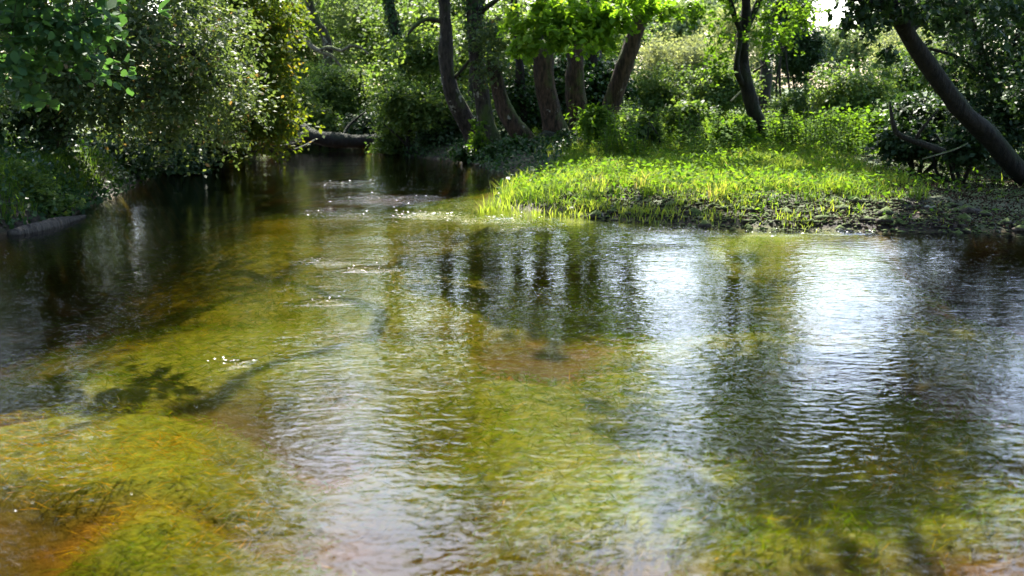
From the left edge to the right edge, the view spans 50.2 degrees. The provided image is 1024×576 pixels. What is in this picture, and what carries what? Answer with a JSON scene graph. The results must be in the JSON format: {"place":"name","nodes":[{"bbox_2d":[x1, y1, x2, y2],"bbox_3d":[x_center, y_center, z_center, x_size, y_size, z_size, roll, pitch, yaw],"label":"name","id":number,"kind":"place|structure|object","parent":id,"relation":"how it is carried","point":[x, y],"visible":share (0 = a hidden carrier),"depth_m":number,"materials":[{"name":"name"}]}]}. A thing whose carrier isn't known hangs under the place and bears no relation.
{"place":"outdoors","nodes":[
{"label":"outdoors","id":0,"kind":"place"},
{"bbox_2d":[2,0,1016,87],"label":"sky","id":1,"kind":"structure","parent":0,"point":[837,13],"materials":[{"name":"white"}]},
{"bbox_2d":[0,88,1023,575],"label":"ground","id":2,"kind":"structure","parent":0,"point":[38,538],"depth_m":7.08,"materials":[{"name":"soil"}]},
{"bbox_2d":[8,159,92,216],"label":"bank shrub","id":3,"kind":"object","parent":2,"relation":"on","point":[59,203],"visible":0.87,"depth_m":13.27,"materials":[{"name":"green plant"}]},
{"bbox_2d":[0,74,107,153],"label":"bank shrub","id":4,"kind":"object","parent":2,"relation":"on","point":[44,129],"visible":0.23,"depth_m":15.95,"materials":[{"name":"green plant"}]},
{"bbox_2d":[0,128,132,222],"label":"bank grass","id":5,"kind":"structure","parent":2,"relation":"on","point":[55,158],"depth_m":15.10,"materials":[{"name":"green plant"}]},
{"bbox_2d":[0,0,173,111],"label":"hazel tree","id":6,"kind":"object","parent":2,"relation":"on","point":[44,21],"visible":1,"depth_m":8.46,"materials":[{"name":"green plant"}]},
{"bbox_2d":[72,129,182,178],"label":"bank shrub","id":7,"kind":"object","parent":2,"relation":"on","point":[140,161],"visible":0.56,"depth_m":18.79,"materials":[{"name":"green plant"}]},
{"bbox_2d":[3,0,266,134],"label":"backing tree","id":8,"kind":"object","parent":2,"relation":"on","point":[130,1],"visible":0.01,"depth_m":22.36,"materials":[{"name":"green plant"}]},
{"bbox_2d":[0,0,287,177],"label":"overhanging tree","id":9,"kind":"object","parent":2,"relation":"on","point":[177,111],"visible":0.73,"depth_m":15.41,"materials":[{"name":"green plant"}]},
{"bbox_2d":[112,62,219,152],"bbox_3d":[-6.835,-3.418,21.820,2.214,2.122,1.715,-4,11,-19],"label":"bank shrub","id":10,"kind":"object","parent":2,"relation":"on","point":[159,141],"visible":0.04,"depth_m":21.70,"materials":[{"name":"green plant"}]},
{"bbox_2d":[148,142,221,191],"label":"waterside bush","id":11,"kind":"object","parent":2,"relation":"on","point":[197,168],"visible":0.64,"depth_m":20.59,"materials":[{"name":"green plant"}]},
{"bbox_2d":[119,0,325,190],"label":"golden oak","id":12,"kind":"object","parent":2,"relation":"on","point":[281,26],"visible":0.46,"depth_m":22.85,"materials":[{"name":"green plant"}]},
{"bbox_2d":[180,0,334,109],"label":"woodland tree","id":13,"kind":"object","parent":2,"relation":"on","point":[314,38],"visible":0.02,"depth_m":38.97,"materials":[{"name":"green plant"}]},
{"bbox_2d":[0,117,578,228],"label":"creeping ivy","id":14,"kind":"object","parent":2,"relation":"on","point":[106,192],"visible":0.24,"depth_m":16.71,"materials":[{"name":"green plant"}]},
{"bbox_2d":[270,76,324,134],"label":"riverside shrub","id":15,"kind":"object","parent":2,"relation":"on","point":[306,88],"visible":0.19,"depth_m":30.90,"materials":[{"name":"green plant"}]},
{"bbox_2d":[298,100,347,154],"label":"waterside bush","id":16,"kind":"object","parent":2,"relation":"on","point":[327,122],"visible":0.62,"depth_m":30.70,"materials":[{"name":"green plant"}]},
{"bbox_2d":[269,0,379,106],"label":"woodland tree","id":17,"kind":"object","parent":2,"relation":"on","point":[344,23],"visible":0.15,"depth_m":40.41,"materials":[{"name":"green plant"}]},
{"bbox_2d":[288,53,384,122],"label":"riverside shrub","id":18,"kind":"object","parent":2,"relation":"on","point":[341,91],"visible":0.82,"depth_m":32.15,"materials":[{"name":"green plant"}]},
{"bbox_2d":[280,109,416,150],"bbox_3d":[-4.308,-4.204,27.911,4.603,1.365,1.822,3,11,14],"label":"fallen log","id":19,"kind":"object","parent":2,"relation":"on","point":[337,140],"visible":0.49,"depth_m":28.17,"materials":[{"name":"wood"}]},
{"bbox_2d":[297,0,407,100],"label":"woodland tree","id":20,"kind":"object","parent":2,"relation":"on","point":[337,42],"visible":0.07,"depth_m":45.19,"materials":[{"name":"green plant"}]},
{"bbox_2d":[285,0,428,70],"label":"curved tree","id":21,"kind":"object","parent":2,"relation":"on","point":[325,38],"visible":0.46,"depth_m":35.98,"materials":[{"name":"brown plant"}]},
{"bbox_2d":[336,106,386,134],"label":"waterside bush","id":22,"kind":"object","parent":2,"relation":"on","point":[358,126],"visible":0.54,"depth_m":30.21,"materials":[{"name":"green plant"}]},
{"bbox_2d":[333,0,416,94],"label":"ivy clad tree","id":23,"kind":"object","parent":2,"relation":"on","point":[392,14],"visible":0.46,"depth_m":30.06,"materials":[{"name":"green plant"}]},
{"bbox_2d":[287,27,368,66],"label":"crooked branch","id":24,"kind":"object","parent":23,"relation":"attached to","point":[320,50],"visible":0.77,"depth_m":29.24,"materials":[{"name":"brown plant"}]},
{"bbox_2d":[323,0,427,89],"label":"woodland tree","id":25,"kind":"object","parent":2,"relation":"on","point":[359,30],"visible":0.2,"depth_m":42.30,"materials":[{"name":"green plant"}]},
{"bbox_2d":[364,119,411,156],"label":"waterside bush","id":26,"kind":"object","parent":2,"relation":"on","point":[386,146],"visible":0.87,"depth_m":26.51,"materials":[{"name":"green plant"}]},
{"bbox_2d":[378,27,463,94],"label":"riverside shrub","id":27,"kind":"object","parent":2,"relation":"on","point":[425,60],"visible":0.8,"depth_m":27.48,"materials":[{"name":"green plant"}]},
{"bbox_2d":[367,71,475,153],"bbox_3d":[-2.135,-4.154,26.104,2.709,2.024,1.864,0,10,0],"label":"riverside shrub","id":28,"kind":"object","parent":2,"relation":"on","point":[407,110],"visible":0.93,"depth_m":25.80,"materials":[{"name":"green plant"}]},
{"bbox_2d":[409,120,461,154],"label":"waterside bush","id":29,"kind":"object","parent":2,"relation":"on","point":[445,134],"visible":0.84,"depth_m":25.68,"materials":[{"name":"green plant"}]},
{"bbox_2d":[387,0,484,147],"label":"lichened tree","id":30,"kind":"object","parent":2,"relation":"on","point":[460,110],"visible":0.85,"depth_m":23.97,"materials":[{"name":"brown plant"}]},
{"bbox_2d":[346,0,526,109],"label":"woodland tree","id":31,"kind":"object","parent":2,"relation":"on","point":[409,24],"visible":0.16,"depth_m":38.17,"materials":[{"name":"green plant"}]},
{"bbox_2d":[411,0,482,120],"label":"tree","id":32,"kind":"object","parent":2,"relation":"on","point":[432,4],"visible":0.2,"depth_m":31.29,"materials":[{"name":"green plant"}]},
{"bbox_2d":[358,0,538,125],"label":"woodland tree","id":33,"kind":"object","parent":2,"relation":"on","point":[463,59],"visible":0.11,"depth_m":32.86,"materials":[{"name":"green plant"}]},
{"bbox_2d":[417,101,497,142],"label":"riverside shrub","id":34,"kind":"object","parent":2,"relation":"on","point":[452,122],"visible":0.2,"depth_m":26.07,"materials":[{"name":"green plant"}]},
{"bbox_2d":[447,143,476,162],"bbox_3d":[-1.006,-2.881,23.750,0.820,0.554,0.873,0,10,0],"label":"ivy patch","id":35,"kind":"object","parent":2,"relation":"on","point":[460,153],"visible":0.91,"depth_m":23.62,"materials":[{"name":"green plant"}]},
{"bbox_2d":[409,0,532,93],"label":"woodland tree","id":36,"kind":"object","parent":2,"relation":"on","point":[524,2],"visible":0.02,"depth_m":41.06,"materials":[{"name":"green plant"}]},
{"bbox_2d":[466,118,489,161],"bbox_3d":[-0.702,-3.160,23.525,0.617,0.972,0.491,0,10,0],"label":"ivy patch","id":37,"kind":"object","parent":2,"relation":"on","point":[476,143],"visible":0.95,"depth_m":23.45,"materials":[{"name":"green plant"}]},
{"bbox_2d":[475,136,514,161],"bbox_3d":[-0.281,-2.920,23.038,0.996,0.582,0.940,0,10,0],"label":"ivy patch","id":38,"kind":"object","parent":2,"relation":"on","point":[487,149],"visible":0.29,"depth_m":22.83,"materials":[{"name":"green plant"}]},
{"bbox_2d":[457,0,534,142],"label":"lichened tree","id":39,"kind":"object","parent":2,"relation":"on","point":[477,36],"visible":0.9,"depth_m":23.50,"materials":[{"name":"brown plant"}]},
{"bbox_2d":[485,57,534,139],"bbox_3d":[0.362,-3.612,23.638,1.699,2.715,1.098,-8,13,-36],"label":"leaning tree trunk","id":40,"kind":"object","parent":2,"relation":"on","point":[511,120],"visible":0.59,"depth_m":23.35,"materials":[{"name":"brown plant"}]},
{"bbox_2d":[490,132,532,160],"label":"waterside bush","id":41,"kind":"object","parent":2,"relation":"on","point":[516,142],"visible":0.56,"depth_m":22.27,"materials":[{"name":"green plant"}]},
{"bbox_2d":[490,58,541,138],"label":"ivy thicket","id":42,"kind":"object","parent":2,"relation":"on","point":[529,95],"visible":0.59,"depth_m":24.96,"materials":[{"name":"green plant"}]},
{"bbox_2d":[511,0,528,127],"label":"dark stem","id":43,"kind":"object","parent":2,"relation":"on","point":[519,63],"visible":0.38,"depth_m":24.86,"materials":[{"name":"brown plant"}]},
{"bbox_2d":[440,0,602,114],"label":"woodland tree","id":44,"kind":"object","parent":2,"relation":"on","point":[501,51],"visible":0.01,"depth_m":36.80,"materials":[{"name":"green plant"}]},
{"bbox_2d":[522,134,558,151],"bbox_3d":[0.659,-2.857,22.194,1.022,0.528,0.768,0,10,0],"label":"ivy patch","id":45,"kind":"object","parent":2,"relation":"on","point":[537,140],"visible":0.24,"depth_m":22.12,"materials":[{"name":"green plant"}]},
{"bbox_2d":[531,77,568,133],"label":"waterside bush","id":46,"kind":"object","parent":2,"relation":"on","point":[563,108],"visible":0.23,"depth_m":25.23,"materials":[{"name":"green plant"}]},
{"bbox_2d":[533,39,574,137],"bbox_3d":[1.035,-3.703,22.974,1.556,2.984,2.336,3,11,18],"label":"tree trunk","id":47,"kind":"object","parent":2,"relation":"on","point":[552,119],"visible":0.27,"depth_m":22.87,"materials":[{"name":"brown plant"}]},
{"bbox_2d":[538,128,583,149],"bbox_3d":[1.027,-2.925,22.037,1.102,0.593,0.846,4,11,21],"label":"ivy patch","id":48,"kind":"object","parent":2,"relation":"on","point":[567,135],"visible":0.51,"depth_m":21.92,"materials":[{"name":"green plant"}]},
{"bbox_2d":[528,49,641,112],"bbox_3d":[1.704,-4.583,25.803,2.795,2.186,1.930,0,10,0],"label":"ivy thicket","id":49,"kind":"object","parent":2,"relation":"on","point":[597,79],"visible":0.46,"depth_m":25.53,"materials":[{"name":"green plant"}]},
{"bbox_2d":[509,1,661,99],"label":"woodland tree","id":50,"kind":"object","parent":2,"relation":"on","point":[644,36],"visible":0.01,"depth_m":38.60,"materials":[{"name":"green plant"}]},
{"bbox_2d":[564,96,620,143],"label":"elder shoot","id":51,"kind":"object","parent":2,"relation":"on","point":[596,117],"visible":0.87,"depth_m":21.19,"materials":[{"name":"green plant"}]},
{"bbox_2d":[584,0,601,68],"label":"dark stem","id":52,"kind":"object","parent":2,"relation":"on","point":[594,58],"visible":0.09,"depth_m":25.89,"materials":[{"name":"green plant"}]},
{"bbox_2d":[496,0,690,135],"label":"oak tree","id":53,"kind":"object","parent":2,"relation":"on","point":[574,29],"visible":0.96,"depth_m":20.55,"materials":[{"name":"green plant"}]},
{"bbox_2d":[599,122,615,156],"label":"nettle","id":54,"kind":"object","parent":2,"relation":"on","point":[606,149],"visible":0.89,"depth_m":19.84,"materials":[{"name":"green plant"}]},
{"bbox_2d":[611,112,626,155],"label":"nettle","id":55,"kind":"object","parent":2,"relation":"on","point":[619,135],"visible":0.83,"depth_m":20.20,"materials":[{"name":"green plant"}]},
{"bbox_2d":[603,0,657,130],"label":"leaning oak","id":56,"kind":"object","parent":2,"relation":"on","point":[620,77],"visible":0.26,"depth_m":23.77,"materials":[{"name":"brown plant"}]},
{"bbox_2d":[622,110,644,155],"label":"nettle","id":57,"kind":"object","parent":2,"relation":"on","point":[635,136],"visible":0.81,"depth_m":19.96,"materials":[{"name":"green plant"}]},
{"bbox_2d":[611,108,664,145],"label":"bank weed","id":58,"kind":"object","parent":2,"relation":"on","point":[646,129],"visible":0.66,"depth_m":21.21,"materials":[{"name":"green plant"}]},
{"bbox_2d":[622,60,700,132],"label":"bramble bush","id":59,"kind":"object","parent":2,"relation":"on","point":[654,91],"visible":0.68,"depth_m":29.43,"materials":[{"name":"green plant"}]},
{"bbox_2d":[471,129,864,234],"bbox_3d":[0.859,-2.009,17.919,4.334,0.843,12.232,-2,11,-13],"label":"reed tuft","id":60,"kind":"object","parent":2,"relation":"on","point":[507,206],"visible":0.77,"depth_m":13.76,"materials":[{"name":"green plant"}]},
{"bbox_2d":[601,0,740,105],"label":"distant tree","id":61,"kind":"object","parent":2,"relation":"on","point":[679,28],"visible":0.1,"depth_m":57.35,"materials":[{"name":"green plant"}]},
{"bbox_2d":[658,94,718,139],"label":"bank weed","id":62,"kind":"object","parent":2,"relation":"on","point":[670,119],"visible":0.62,"depth_m":21.93,"materials":[{"name":"green plant"}]},
{"bbox_2d":[673,108,703,148],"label":"nettle","id":63,"kind":"object","parent":2,"relation":"on","point":[684,133],"visible":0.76,"depth_m":20.88,"materials":[{"name":"green plant"}]},
{"bbox_2d":[623,27,760,96],"bbox_3d":[5.823,-7.011,36.217,4.341,3.236,3.570,-4,11,-22],"label":"willow shrub","id":64,"kind":"object","parent":2,"relation":"on","point":[680,55],"visible":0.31,"depth_m":35.37,"materials":[{"name":"green plant"}]},
{"bbox_2d":[685,125,716,153],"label":"nettle","id":65,"kind":"object","parent":2,"relation":"on","point":[695,139],"visible":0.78,"depth_m":19.39,"materials":[{"name":"green plant"}]},
{"bbox_2d":[709,103,724,144],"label":"nettle","id":66,"kind":"object","parent":2,"relation":"on","point":[717,122],"visible":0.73,"depth_m":21.00,"materials":[{"name":"green plant"}]},
{"bbox_2d":[670,54,767,125],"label":"bramble bush","id":67,"kind":"object","parent":2,"relation":"on","point":[726,91],"visible":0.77,"depth_m":28.27,"materials":[{"name":"green plant"}]},
{"bbox_2d":[690,0,763,113],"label":"tree","id":68,"kind":"object","parent":2,"relation":"on","point":[730,27],"visible":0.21,"depth_m":38.65,"materials":[{"name":"green plant"}]},
{"bbox_2d":[720,117,742,153],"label":"nettle","id":69,"kind":"object","parent":2,"relation":"on","point":[728,143],"visible":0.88,"depth_m":19.58,"materials":[{"name":"green plant"}]},
{"bbox_2d":[711,115,764,145],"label":"bank weed","id":70,"kind":"object","parent":2,"relation":"on","point":[747,135],"visible":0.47,"depth_m":20.78,"materials":[{"name":"green plant"}]},
{"bbox_2d":[714,0,774,122],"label":"tree","id":71,"kind":"object","parent":2,"relation":"on","point":[767,83],"visible":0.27,"depth_m":34.24,"materials":[{"name":"green plant"}]},
{"bbox_2d":[679,0,827,138],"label":"forked tree","id":72,"kind":"object","parent":2,"relation":"on","point":[743,23],"visible":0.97,"depth_m":21.47,"materials":[{"name":"green plant"}]},
{"bbox_2d":[499,135,1022,227],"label":"bank grass","id":73,"kind":"structure","parent":2,"relation":"on","point":[534,190],"depth_m":15.23,"materials":[{"name":"green plant"}]},
{"bbox_2d":[699,0,823,103],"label":"distant tree","id":74,"kind":"object","parent":2,"relation":"on","point":[784,81],"visible":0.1,"depth_m":61.48,"materials":[{"name":"green plant"}]},
{"bbox_2d":[765,115,785,146],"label":"nettle","id":75,"kind":"object","parent":2,"relation":"on","point":[771,135],"visible":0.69,"depth_m":20.07,"materials":[{"name":"green plant"}]},
{"bbox_2d":[532,154,1023,230],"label":"leaf litter","id":76,"kind":"object","parent":2,"relation":"on","point":[938,190],"visible":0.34,"depth_m":13.79,"materials":[{"name":"plant"}]},
{"bbox_2d":[752,0,817,119],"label":"tree","id":77,"kind":"object","parent":2,"relation":"on","point":[780,19],"visible":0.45,"depth_m":29.07,"materials":[{"name":"green plant"}]},
{"bbox_2d":[780,113,795,150],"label":"nettle","id":78,"kind":"object","parent":2,"relation":"on","point":[787,136],"visible":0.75,"depth_m":19.83,"materials":[{"name":"green plant"}]},
{"bbox_2d":[556,186,1023,240],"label":"mud clods","id":79,"kind":"object","parent":2,"relation":"on","point":[968,209],"visible":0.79,"depth_m":12.94,"materials":[{"name":"soil"}]},
{"bbox_2d":[761,80,824,122],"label":"thicket","id":80,"kind":"object","parent":2,"relation":"on","point":[784,102],"visible":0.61,"depth_m":28.88,"materials":[{"name":"green plant"}]},
{"bbox_2d":[791,111,805,147],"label":"nettle","id":81,"kind":"object","parent":2,"relation":"on","point":[794,113],"visible":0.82,"depth_m":19.99,"materials":[{"name":"green plant"}]},
{"bbox_2d":[759,12,842,125],"bbox_3d":[8.014,-6.150,30.467,2.348,3.551,2.271,0,10,0],"label":"holly bush","id":82,"kind":"object","parent":2,"relation":"on","point":[812,47],"visible":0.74,"depth_m":30.08,"materials":[{"name":"green plant"}]},
{"bbox_2d":[807,108,818,149],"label":"nettle","id":83,"kind":"object","parent":2,"relation":"on","point":[811,134],"visible":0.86,"depth_m":19.94,"materials":[{"name":"green plant"}]},
{"bbox_2d":[833,116,853,152],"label":"nettle","id":84,"kind":"object","parent":2,"relation":"on","point":[848,136],"visible":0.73,"depth_m":19.37,"materials":[{"name":"green plant"}]},
{"bbox_2d":[814,99,895,149],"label":"bank weed","id":85,"kind":"object","parent":2,"relation":"on","point":[869,116],"visible":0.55,"depth_m":21.09,"materials":[{"name":"green plant"}]},
{"bbox_2d":[792,56,919,125],"bbox_3d":[8.561,-4.605,27.122,3.040,2.267,2.017,0,10,0],"label":"thicket","id":86,"kind":"object","parent":2,"relation":"on","point":[837,92],"visible":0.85,"depth_m":26.85,"materials":[{"name":"green plant"}]},
{"bbox_2d":[815,18,896,90],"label":"distant tree","id":87,"kind":"object","parent":2,"relation":"on","point":[852,51],"visible":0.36,"depth_m":75.13,"materials":[{"name":"green plant"}]},
{"bbox_2d":[854,115,952,174],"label":"shade bush","id":88,"kind":"object","parent":2,"relation":"on","point":[891,148],"visible":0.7,"depth_m":17.02,"materials":[{"name":"green plant"}]},
{"bbox_2d":[857,35,954,113],"bbox_3d":[10.714,-5.496,29.511,2.987,2.618,2.099,0,10,0],"label":"thicket","id":89,"kind":"object","parent":2,"relation":"on","point":[892,74],"visible":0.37,"depth_m":29.05,"materials":[{"name":"green plant"}]},
{"bbox_2d":[863,26,949,76],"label":"pale willow","id":90,"kind":"object","parent":2,"relation":"on","point":[889,41],"visible":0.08,"depth_m":50.91,"materials":[{"name":"green plant"}]},
{"bbox_2d":[873,89,962,133],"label":"shade bush","id":91,"kind":"object","parent":2,"relation":"on","point":[908,108],"visible":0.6,"depth_m":19.12,"materials":[{"name":"green plant"}]},
{"bbox_2d":[889,101,946,155],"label":"dead branch","id":92,"kind":"object","parent":2,"relation":"on","point":[929,146],"visible":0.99,"depth_m":14.89,"materials":[{"name":"wood"}]},
{"bbox_2d":[825,0,1023,187],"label":"leaning tree","id":93,"kind":"object","parent":2,"relation":"on","point":[906,19],"visible":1,"depth_m":14.45,"materials":[{"name":"brown plant"}]},
{"bbox_2d":[900,0,1023,104],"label":"shade tree","id":94,"kind":"object","parent":2,"relation":"on","point":[950,65],"visible":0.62,"depth_m":18.30,"materials":[{"name":"green plant"}]},
{"bbox_2d":[927,110,1006,181],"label":"shade bush","id":95,"kind":"object","parent":2,"relation":"on","point":[972,152],"visible":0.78,"depth_m":16.22,"materials":[{"name":"green plant"}]},
{"bbox_2d":[919,0,1014,103],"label":"distant tree","id":96,"kind":"object","parent":2,"relation":"on","point":[974,87],"visible":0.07,"depth_m":58.03,"materials":[{"name":"green plant"}]},
{"bbox_2d":[927,70,1023,163],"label":"shade bush","id":97,"kind":"object","parent":2,"relation":"on","point":[1015,135],"visible":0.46,"depth_m":18.14,"materials":[{"name":"green plant"}]},
{"bbox_2d":[963,0,1023,104],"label":"distant tree","id":98,"kind":"object","parent":2,"relation":"on","point":[1010,34],"visible":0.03,"depth_m":55.91,"materials":[{"name":"green plant"}]},
{"bbox_2d":[993,55,1023,159],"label":"shade bush","id":99,"kind":"object","parent":2,"relation":"on","point":[1017,107],"visible":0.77,"depth_m":16.78,"materials":[{"name":"green plant"}]},
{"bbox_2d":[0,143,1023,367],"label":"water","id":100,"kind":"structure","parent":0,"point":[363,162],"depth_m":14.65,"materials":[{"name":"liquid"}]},
{"bbox_2d":[7,214,85,239],"bbox_3d":[-5.402,-0.748,12.946,0.237,0.196,1.804,1,10,5],"label":"half sunk log","id":101,"kind":"object","parent":100,"relation":"in","point":[42,226],"visible":0.85,"depth_m":12.51,"materials":[{"name":"grey wood"}]},
{"bbox_2d":[191,125,301,156],"bbox_3d":[-5.995,-3.481,24.606,1.181,1.110,3.651,4,11,23],"label":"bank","id":102,"kind":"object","parent":100,"relation":"on","point":[271,151],"visible":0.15,"depth_m":24.91,"materials":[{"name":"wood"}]},
{"bbox_2d":[0,187,1023,575],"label":"water weed","id":103,"kind":"object","parent":100,"relation":"on","point":[62,357],"visible":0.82,"depth_m":7.04,"materials":[{"name":"green plant"}]},
{"bbox_2d":[527,109,1022,148],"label":"meadow grass","id":104,"kind":"structure","parent":0,"point":[534,130],"depth_m":26.47,"materials":[{"name":"green plant"}]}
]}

